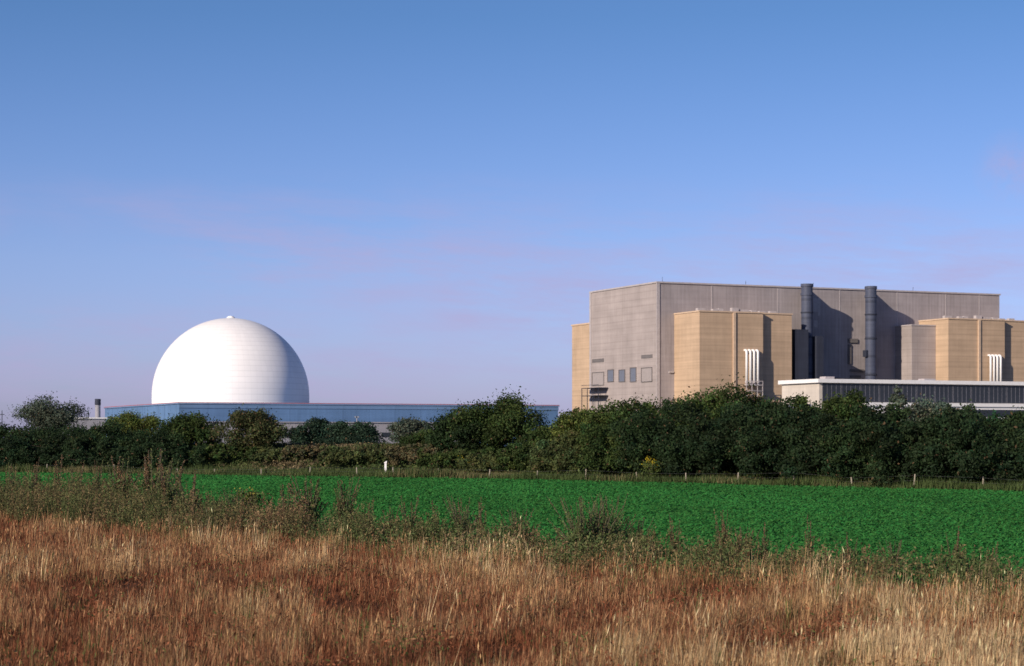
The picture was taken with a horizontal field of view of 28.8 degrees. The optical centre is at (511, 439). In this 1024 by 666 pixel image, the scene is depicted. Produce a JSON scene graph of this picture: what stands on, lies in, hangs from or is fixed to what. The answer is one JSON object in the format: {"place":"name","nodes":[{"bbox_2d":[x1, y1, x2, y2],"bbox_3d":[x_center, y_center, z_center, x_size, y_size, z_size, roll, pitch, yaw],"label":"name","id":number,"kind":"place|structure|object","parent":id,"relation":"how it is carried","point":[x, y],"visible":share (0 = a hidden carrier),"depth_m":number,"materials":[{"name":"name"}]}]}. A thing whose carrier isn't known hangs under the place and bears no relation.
{"place":"outdoors","nodes":[
{"label":"outdoors","id":0,"kind":"place"},
{"bbox_2d":[67,417,106,438],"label":"shed","id":1,"kind":"structure","parent":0,"point":[89,423],"depth_m":546.46,"materials":[{"name":"white paint"}]},
{"bbox_2d":[0,446,1023,665],"bbox_3d":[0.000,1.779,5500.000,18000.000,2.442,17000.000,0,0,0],"label":"ground","id":2,"kind":"structure","parent":0,"point":[489,589],"depth_m":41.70,"materials":[{"name":"beige plant"}]},
{"bbox_2d":[0,462,19,492],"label":"tall weed","id":3,"kind":"object","parent":2,"relation":"on","point":[10,480],"visible":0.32,"depth_m":82.14,"materials":[{"name":"green plant"}]},
{"bbox_2d":[0,420,38,440],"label":"bush","id":4,"kind":"object","parent":2,"relation":"on","point":[6,431],"visible":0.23,"depth_m":178.80,"materials":[{"name":"green plant"}]},
{"bbox_2d":[0,424,65,465],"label":"hedge bush","id":5,"kind":"object","parent":2,"relation":"on","point":[56,438],"visible":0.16,"depth_m":173.79,"materials":[{"name":"green plant"}]},
{"bbox_2d":[23,457,43,493],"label":"tall weed","id":6,"kind":"object","parent":2,"relation":"on","point":[31,481],"visible":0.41,"depth_m":82.17,"materials":[{"name":"green plant"}]},
{"bbox_2d":[7,391,95,432],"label":"tree","id":7,"kind":"object","parent":2,"relation":"on","point":[42,413],"visible":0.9,"depth_m":195.43,"materials":[{"name":"green plant"}]},
{"bbox_2d":[17,419,87,445],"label":"bush","id":8,"kind":"object","parent":2,"relation":"on","point":[67,430],"visible":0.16,"depth_m":176.43,"materials":[{"name":"green plant"}]},
{"bbox_2d":[0,431,125,468],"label":"hedge bush","id":9,"kind":"object","parent":2,"relation":"on","point":[47,452],"visible":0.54,"depth_m":169.16,"materials":[{"name":"green plant"}]},
{"bbox_2d":[69,414,136,455],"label":"bush","id":10,"kind":"object","parent":2,"relation":"on","point":[117,432],"visible":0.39,"depth_m":172.25,"materials":[{"name":"green plant"}]},
{"bbox_2d":[53,430,171,469],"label":"hedge bush","id":11,"kind":"object","parent":2,"relation":"on","point":[74,454],"visible":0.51,"depth_m":165.74,"materials":[{"name":"green plant"}]},
{"bbox_2d":[103,455,140,502],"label":"tall weed","id":12,"kind":"object","parent":2,"relation":"on","point":[120,475],"visible":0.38,"depth_m":75.66,"materials":[{"name":"green plant"}]},
{"bbox_2d":[102,408,163,434],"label":"tree","id":13,"kind":"object","parent":2,"relation":"on","point":[133,421],"visible":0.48,"depth_m":181.57,"materials":[{"name":"green plant"}]},
{"bbox_2d":[126,447,171,504],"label":"tall weed","id":14,"kind":"object","parent":2,"relation":"on","point":[148,475],"visible":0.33,"depth_m":72.81,"materials":[{"name":"green plant"}]},
{"bbox_2d":[118,425,188,463],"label":"bush","id":15,"kind":"object","parent":2,"relation":"on","point":[172,438],"visible":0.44,"depth_m":166.77,"materials":[{"name":"green plant"}]},
{"bbox_2d":[113,440,211,472],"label":"hedge bush","id":16,"kind":"object","parent":2,"relation":"on","point":[180,454],"visible":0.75,"depth_m":162.75,"materials":[{"name":"green plant"}]},
{"bbox_2d":[151,458,184,514],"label":"tall weed","id":17,"kind":"object","parent":2,"relation":"on","point":[164,485],"visible":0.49,"depth_m":70.20,"materials":[{"name":"green plant"}]},
{"bbox_2d":[152,410,222,450],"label":"tree","id":18,"kind":"object","parent":2,"relation":"on","point":[193,427],"visible":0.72,"depth_m":170.62,"materials":[{"name":"green plant"}]},
{"bbox_2d":[178,470,202,518],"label":"tall weed","id":19,"kind":"object","parent":2,"relation":"on","point":[197,495],"visible":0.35,"depth_m":65.48,"materials":[{"name":"green plant"}]},
{"bbox_2d":[187,442,258,461],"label":"bush","id":20,"kind":"object","parent":2,"relation":"on","point":[217,451],"visible":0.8,"depth_m":164.98,"materials":[{"name":"green plant"}]},
{"bbox_2d":[152,316,308,404],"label":"reactor dome","id":21,"kind":"structure","parent":2,"relation":"on","point":[230,359],"depth_m":582.56,"materials":[{"name":"white paint"}]},
{"bbox_2d":[221,487,253,513],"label":"tall weed","id":22,"kind":"object","parent":2,"relation":"on","point":[227,500],"visible":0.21,"depth_m":65.75,"materials":[{"name":"green plant"}]},
{"bbox_2d":[229,487,269,510],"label":"yellow flower plant","id":23,"kind":"object","parent":2,"relation":"on","point":[249,494],"visible":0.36,"depth_m":73.89,"materials":[{"name":"green plant"}]},
{"bbox_2d":[207,403,294,451],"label":"tree","id":24,"kind":"object","parent":2,"relation":"on","point":[260,427],"visible":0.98,"depth_m":166.59,"materials":[{"name":"green plant"}]},
{"bbox_2d":[248,444,315,461],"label":"bush","id":25,"kind":"object","parent":2,"relation":"on","point":[269,453],"visible":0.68,"depth_m":161.86,"materials":[{"name":"green plant"}]},
{"bbox_2d":[287,424,317,443],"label":"pine tree","id":26,"kind":"object","parent":2,"relation":"on","point":[300,435],"visible":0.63,"depth_m":179.26,"materials":[{"name":"green plant"}]},
{"bbox_2d":[287,473,327,528],"bbox_3d":[-6.356,2.040,60.775,1.224,2.022,1.289,0,0,20],"label":"tall weed","id":27,"kind":"object","parent":2,"relation":"on","point":[311,501],"visible":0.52,"depth_m":60.70,"materials":[{"name":"green plant"}]},
{"bbox_2d":[287,416,333,444],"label":"pine tree","id":28,"kind":"object","parent":2,"relation":"on","point":[316,426],"visible":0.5,"depth_m":180.22,"materials":[{"name":"green plant"}]},
{"bbox_2d":[281,444,352,458],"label":"bush","id":29,"kind":"object","parent":2,"relation":"on","point":[298,449],"visible":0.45,"depth_m":161.53,"materials":[{"name":"green plant"}]},
{"bbox_2d":[206,421,441,443],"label":"grey annex building","id":30,"kind":"structure","parent":2,"relation":"on","point":[382,426],"depth_m":529.00,"materials":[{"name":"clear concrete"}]},
{"bbox_2d":[104,402,559,444],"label":"blue building","id":31,"kind":"structure","parent":2,"relation":"on","point":[304,412],"depth_m":538.57,"materials":[{"name":"blue metal"}]},
{"bbox_2d":[317,420,355,444],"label":"pine tree","id":32,"kind":"object","parent":2,"relation":"on","point":[337,428],"visible":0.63,"depth_m":177.71,"materials":[{"name":"green plant"}]},
{"bbox_2d":[333,474,360,526],"bbox_3d":[-5.030,2.057,60.792,0.875,1.987,0.922,0,0,1],"label":"tall weed","id":33,"kind":"object","parent":2,"relation":"on","point":[342,501],"visible":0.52,"depth_m":60.69,"materials":[{"name":"green plant"}]},
{"bbox_2d":[317,444,386,464],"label":"bush","id":34,"kind":"object","parent":2,"relation":"on","point":[339,454],"visible":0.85,"depth_m":155.88,"materials":[{"name":"green plant"}]},
{"bbox_2d":[332,416,387,444],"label":"tree","id":35,"kind":"object","parent":2,"relation":"on","point":[367,432],"visible":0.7,"depth_m":177.20,"materials":[{"name":"green plant"}]},
{"bbox_2d":[357,443,415,454],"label":"bush","id":36,"kind":"object","parent":2,"relation":"on","point":[363,448],"visible":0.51,"depth_m":157.61,"materials":[{"name":"green plant"}]},
{"bbox_2d":[393,495,419,533],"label":"tall weed","id":37,"kind":"object","parent":2,"relation":"on","point":[407,516],"visible":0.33,"depth_m":55.07,"materials":[{"name":"green plant"}]},
{"bbox_2d":[384,414,433,442],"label":"tree","id":38,"kind":"object","parent":2,"relation":"on","point":[406,426],"visible":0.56,"depth_m":166.01,"materials":[{"name":"green plant"}]},
{"bbox_2d":[395,429,436,447],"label":"bush","id":39,"kind":"object","parent":2,"relation":"on","point":[415,437],"visible":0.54,"depth_m":159.69,"materials":[{"name":"green plant"}]},
{"bbox_2d":[384,442,456,465],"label":"bush","id":40,"kind":"object","parent":2,"relation":"on","point":[409,455],"visible":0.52,"depth_m":153.57,"materials":[{"name":"green plant"}]},
{"bbox_2d":[415,446,494,469],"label":"bush","id":41,"kind":"object","parent":2,"relation":"on","point":[447,458],"visible":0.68,"depth_m":149.50,"materials":[{"name":"green plant"}]},
{"bbox_2d":[441,495,484,540],"bbox_3d":[-1.404,2.274,53.462,1.145,1.538,1.297,0,0,13],"label":"tall weed","id":42,"kind":"object","parent":2,"relation":"on","point":[464,520],"visible":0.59,"depth_m":53.40,"materials":[{"name":"green plant"}]},
{"bbox_2d":[422,411,506,455],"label":"bush","id":43,"kind":"object","parent":2,"relation":"on","point":[441,439],"visible":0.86,"depth_m":153.43,"materials":[{"name":"green plant"}]},
{"bbox_2d":[0,440,948,482],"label":"bank undergrowth","id":44,"kind":"object","parent":2,"relation":"on","point":[297,465],"visible":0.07,"depth_m":158.59,"materials":[{"name":"green plant"}]},
{"bbox_2d":[437,384,550,451],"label":"tree","id":45,"kind":"object","parent":2,"relation":"on","point":[506,421],"visible":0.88,"depth_m":153.09,"materials":[{"name":"green plant"}]},
{"bbox_2d":[457,449,531,473],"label":"bush","id":46,"kind":"object","parent":2,"relation":"on","point":[479,466],"visible":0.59,"depth_m":146.02,"materials":[{"name":"green plant"}]},
{"bbox_2d":[0,462,1023,603],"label":"weed stalks","id":47,"kind":"object","parent":2,"relation":"on","point":[363,529],"visible":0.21,"depth_m":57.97,"materials":[{"name":"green plant"}]},
{"bbox_2d":[0,471,1023,588],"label":"crop","id":48,"kind":"object","parent":2,"relation":"on","point":[946,522],"visible":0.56,"depth_m":81.39,"materials":[{"name":"green plant"}]},
{"bbox_2d":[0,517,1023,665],"bbox_3d":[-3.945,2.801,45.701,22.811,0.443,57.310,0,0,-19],"label":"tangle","id":49,"kind":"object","parent":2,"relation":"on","point":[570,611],"visible":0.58,"depth_m":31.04,"materials":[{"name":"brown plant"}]},
{"bbox_2d":[0,463,1023,494],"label":"verge grass","id":50,"kind":"structure","parent":2,"relation":"on","point":[708,479],"depth_m":137.13,"materials":[{"name":"green plant"}]},
{"bbox_2d":[637,455,664,480],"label":"yellow flower plant","id":51,"kind":"object","parent":50,"relation":"on","point":[651,464],"visible":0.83,"depth_m":129.55,"materials":[{"name":"green plant"}]},
{"bbox_2d":[0,494,1023,599],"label":"margin weeds","id":52,"kind":"object","parent":2,"relation":"on","point":[913,563],"visible":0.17,"depth_m":44.08,"materials":[{"name":"green plant"}]},
{"bbox_2d":[492,509,540,543],"bbox_3d":[0.176,2.415,52.213,1.294,1.225,1.090,0,0,9],"label":"tall weed","id":53,"kind":"object","parent":2,"relation":"on","point":[512,523],"visible":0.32,"depth_m":52.03,"materials":[{"name":"green plant"}]},
{"bbox_2d":[492,441,542,472],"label":"bush","id":54,"kind":"object","parent":2,"relation":"on","point":[517,449],"visible":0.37,"depth_m":144.54,"materials":[{"name":"green plant"}]},
{"bbox_2d":[37,464,1020,485],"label":"wire fence","id":55,"kind":"object","parent":2,"relation":"on","point":[915,475],"visible":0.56,"depth_m":131.05,"materials":[{"name":"grey wood"}]},
{"bbox_2d":[515,421,557,445],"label":"bush","id":56,"kind":"object","parent":2,"relation":"on","point":[538,433],"visible":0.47,"depth_m":149.24,"materials":[{"name":"green plant"}]},
{"bbox_2d":[524,437,584,473],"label":"bush","id":57,"kind":"object","parent":2,"relation":"on","point":[535,463],"visible":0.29,"depth_m":141.06,"materials":[{"name":"green plant"}]},
{"bbox_2d":[548,405,598,444],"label":"tree","id":58,"kind":"object","parent":2,"relation":"on","point":[573,418],"visible":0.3,"depth_m":143.95,"materials":[{"name":"green plant"}]},
{"bbox_2d":[532,428,624,476],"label":"hedge bush","id":59,"kind":"object","parent":2,"relation":"on","point":[564,460],"visible":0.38,"depth_m":137.94,"materials":[{"name":"green plant"}]},
{"bbox_2d":[546,494,617,562],"bbox_3d":[1.617,2.182,47.526,1.689,1.737,1.434,0,0,-40],"label":"tall weed","id":60,"kind":"object","parent":2,"relation":"on","point":[579,528],"visible":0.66,"depth_m":47.31,"materials":[{"name":"green plant"}]},
{"bbox_2d":[573,502,622,550],"bbox_3d":[2.129,2.260,47.363,1.034,1.551,1.228,0,0,34],"label":"tall weed","id":61,"kind":"object","parent":2,"relation":"on","point":[599,529],"visible":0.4,"depth_m":47.36,"materials":[{"name":"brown plant"}]},
{"bbox_2d":[582,493,636,542],"bbox_3d":[2.406,2.168,48.301,1.336,1.766,1.134,0,0,10],"label":"tall weed","id":62,"kind":"object","parent":2,"relation":"on","point":[611,518],"visible":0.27,"depth_m":48.12,"materials":[{"name":"green plant"}]},
{"bbox_2d":[582,392,662,441],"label":"tree","id":63,"kind":"object","parent":2,"relation":"on","point":[604,415],"visible":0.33,"depth_m":140.03,"materials":[{"name":"green plant"}]},
{"bbox_2d":[571,419,680,476],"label":"hedge bush","id":64,"kind":"object","parent":2,"relation":"on","point":[591,452],"visible":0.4,"depth_m":134.96,"materials":[{"name":"green plant"}]},
{"bbox_2d":[622,516,654,545],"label":"tall weed","id":65,"kind":"object","parent":2,"relation":"on","point":[638,526],"visible":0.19,"depth_m":48.08,"materials":[{"name":"green plant"}]},
{"bbox_2d":[638,395,684,445],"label":"tree","id":66,"kind":"object","parent":2,"relation":"on","point":[666,402],"visible":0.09,"depth_m":136.96,"materials":[{"name":"green plant"}]},
{"bbox_2d":[603,404,734,476],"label":"hedge bush","id":67,"kind":"object","parent":2,"relation":"on","point":[623,429],"visible":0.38,"depth_m":132.84,"materials":[{"name":"green plant"}]},
{"bbox_2d":[667,514,681,556],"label":"tall weed","id":68,"kind":"object","parent":2,"relation":"on","point":[673,539],"visible":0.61,"depth_m":46.62,"materials":[{"name":"green plant"}]},
{"bbox_2d":[644,399,765,477],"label":"hedge bush","id":69,"kind":"object","parent":2,"relation":"on","point":[670,445],"visible":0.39,"depth_m":129.53,"materials":[{"name":"green plant"}]},
{"bbox_2d":[668,372,776,458],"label":"tree","id":70,"kind":"object","parent":2,"relation":"on","point":[720,399],"visible":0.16,"depth_m":133.60,"materials":[{"name":"green plant"}]},
{"bbox_2d":[713,510,732,551],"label":"tall weed","id":71,"kind":"object","parent":2,"relation":"on","point":[724,530],"visible":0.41,"depth_m":45.91,"materials":[{"name":"green plant"}]},
{"bbox_2d":[682,397,806,477],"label":"hedge bush","id":72,"kind":"object","parent":2,"relation":"on","point":[707,452],"visible":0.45,"depth_m":126.93,"materials":[{"name":"green plant"}]},
{"bbox_2d":[730,526,761,560],"bbox_3d":[5.352,2.507,45.553,0.689,1.033,0.818,0,0,18],"label":"tall weed","id":73,"kind":"object","parent":2,"relation":"on","point":[743,538],"visible":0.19,"depth_m":45.59,"materials":[{"name":"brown plant"}]},
{"bbox_2d":[755,522,771,557],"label":"tall weed","id":74,"kind":"object","parent":2,"relation":"on","point":[765,543],"visible":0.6,"depth_m":46.25,"materials":[{"name":"green plant"}]},
{"bbox_2d":[748,396,785,428],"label":"tree","id":75,"kind":"object","parent":2,"relation":"on","point":[769,403],"visible":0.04,"depth_m":129.32,"materials":[{"name":"green plant"}]},
{"bbox_2d":[730,398,836,480],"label":"hedge bush","id":76,"kind":"object","parent":2,"relation":"on","point":[757,461],"visible":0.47,"depth_m":124.08,"materials":[{"name":"green plant"}]},
{"bbox_2d":[781,392,823,412],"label":"tree","id":77,"kind":"object","parent":2,"relation":"on","point":[798,400],"visible":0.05,"depth_m":128.84,"materials":[{"name":"green plant"}]},
{"bbox_2d":[803,515,816,560],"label":"tall weed","id":78,"kind":"object","parent":2,"relation":"on","point":[809,541],"visible":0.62,"depth_m":44.48,"materials":[{"name":"green plant"}]},
{"bbox_2d":[771,400,890,479],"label":"hedge bush","id":79,"kind":"object","parent":2,"relation":"on","point":[809,457],"visible":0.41,"depth_m":121.25,"materials":[{"name":"green plant"}]},
{"bbox_2d":[806,387,871,424],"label":"tree","id":80,"kind":"object","parent":2,"relation":"on","point":[841,404],"visible":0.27,"depth_m":124.18,"materials":[{"name":"green plant"}]},
{"bbox_2d":[808,400,928,483],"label":"hedge bush","id":81,"kind":"object","parent":2,"relation":"on","point":[842,459],"visible":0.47,"depth_m":117.86,"materials":[{"name":"green plant"}]},
{"bbox_2d":[846,402,901,425],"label":"tree","id":82,"kind":"object","parent":2,"relation":"on","point":[853,410],"visible":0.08,"depth_m":122.40,"materials":[{"name":"green plant"}]},
{"bbox_2d":[876,539,906,568],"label":"tall weed","id":83,"kind":"object","parent":2,"relation":"on","point":[890,556],"visible":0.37,"depth_m":42.28,"materials":[{"name":"green plant"}]},
{"bbox_2d":[885,385,909,413],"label":"tree","id":84,"kind":"object","parent":2,"relation":"on","point":[901,400],"visible":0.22,"depth_m":125.37,"materials":[{"name":"green plant"}]},
{"bbox_2d":[846,402,990,486],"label":"hedge bush","id":85,"kind":"object","parent":2,"relation":"on","point":[883,432],"visible":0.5,"depth_m":115.97,"materials":[{"name":"green plant"}]},
{"bbox_2d":[900,393,951,422],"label":"tree","id":86,"kind":"object","parent":2,"relation":"on","point":[923,406],"visible":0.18,"depth_m":120.16,"materials":[{"name":"green plant"}]},
{"bbox_2d":[945,526,963,572],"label":"tall weed","id":87,"kind":"object","parent":2,"relation":"on","point":[957,548],"visible":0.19,"depth_m":41.31,"materials":[{"name":"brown plant"}]},
{"bbox_2d":[899,403,1023,484],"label":"hedge bush","id":88,"kind":"object","parent":2,"relation":"on","point":[929,454],"visible":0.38,"depth_m":113.22,"materials":[{"name":"green plant"}]},
{"bbox_2d":[937,399,1003,426],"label":"tree","id":89,"kind":"object","parent":2,"relation":"on","point":[994,416],"visible":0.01,"depth_m":116.10,"materials":[{"name":"green plant"}]},
{"bbox_2d":[937,407,1023,488],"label":"hedge bush","id":90,"kind":"object","parent":2,"relation":"on","point":[1005,451],"visible":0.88,"depth_m":110.72,"materials":[{"name":"green plant"}]},
{"bbox_2d":[983,405,1023,442],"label":"tree","id":91,"kind":"object","parent":2,"relation":"on","point":[1015,416],"visible":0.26,"depth_m":114.20,"materials":[{"name":"green plant"}]},
{"bbox_2d":[0,0,1023,429],"label":"sky","id":92,"kind":"structure","parent":0,"point":[424,200],"materials":[{"name":"blue"}]},
{"bbox_2d":[571,277,1023,411],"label":"power station building","id":93,"kind":"structure","parent":0,"point":[660,339],"depth_m":658.69,"materials":[{"name":"concrete"}]},
{"bbox_2d":[778,376,1023,418],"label":"turbine hall","id":94,"kind":"structure","parent":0,"point":[1001,397],"depth_m":575.03,"materials":[{"name":"white paint"}]},
{"bbox_2d":[822,383,840,401],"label":"window","id":95,"kind":"structure","parent":94,"relation":"in","point":[827,388],"depth_m":561.45,"materials":[{"name":"grey glass"}]},
{"bbox_2d":[841,384,859,396],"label":"window","id":96,"kind":"structure","parent":94,"relation":"in","point":[844,387],"depth_m":563.65,"materials":[{"name":"grey glass"}]},
{"bbox_2d":[861,384,878,401],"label":"window","id":97,"kind":"structure","parent":94,"relation":"in","point":[870,390],"depth_m":566.96,"materials":[{"name":"grey glass"}]},
{"bbox_2d":[879,384,897,401],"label":"window","id":98,"kind":"structure","parent":94,"relation":"in","point":[885,390],"depth_m":568.90,"materials":[{"name":"grey glass"}]},
{"bbox_2d":[898,384,916,401],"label":"window","id":99,"kind":"structure","parent":94,"relation":"in","point":[910,390],"depth_m":572.25,"materials":[{"name":"grey glass"}]},
{"bbox_2d":[917,385,934,402],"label":"window","id":100,"kind":"structure","parent":94,"relation":"in","point":[929,390],"depth_m":574.77,"materials":[{"name":"grey glass"}]},
{"bbox_2d":[935,385,952,402],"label":"window","id":101,"kind":"structure","parent":94,"relation":"in","point":[941,391],"depth_m":577.30,"materials":[{"name":"grey glass"}]},
{"bbox_2d":[953,385,970,402],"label":"window","id":102,"kind":"structure","parent":94,"relation":"in","point":[961,393],"depth_m":579.70,"materials":[{"name":"grey glass"}]},
{"bbox_2d":[971,385,988,402],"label":"window","id":103,"kind":"structure","parent":94,"relation":"in","point":[979,393],"depth_m":582.47,"materials":[{"name":"grey glass"}]},
{"bbox_2d":[989,386,1006,402],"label":"window","id":104,"kind":"structure","parent":94,"relation":"in","point":[997,394],"depth_m":585.03,"materials":[{"name":"grey glass"}]},
{"bbox_2d":[1007,386,1023,402],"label":"window","id":105,"kind":"structure","parent":94,"relation":"in","point":[1015,394],"depth_m":587.54,"materials":[{"name":"grey glass"}]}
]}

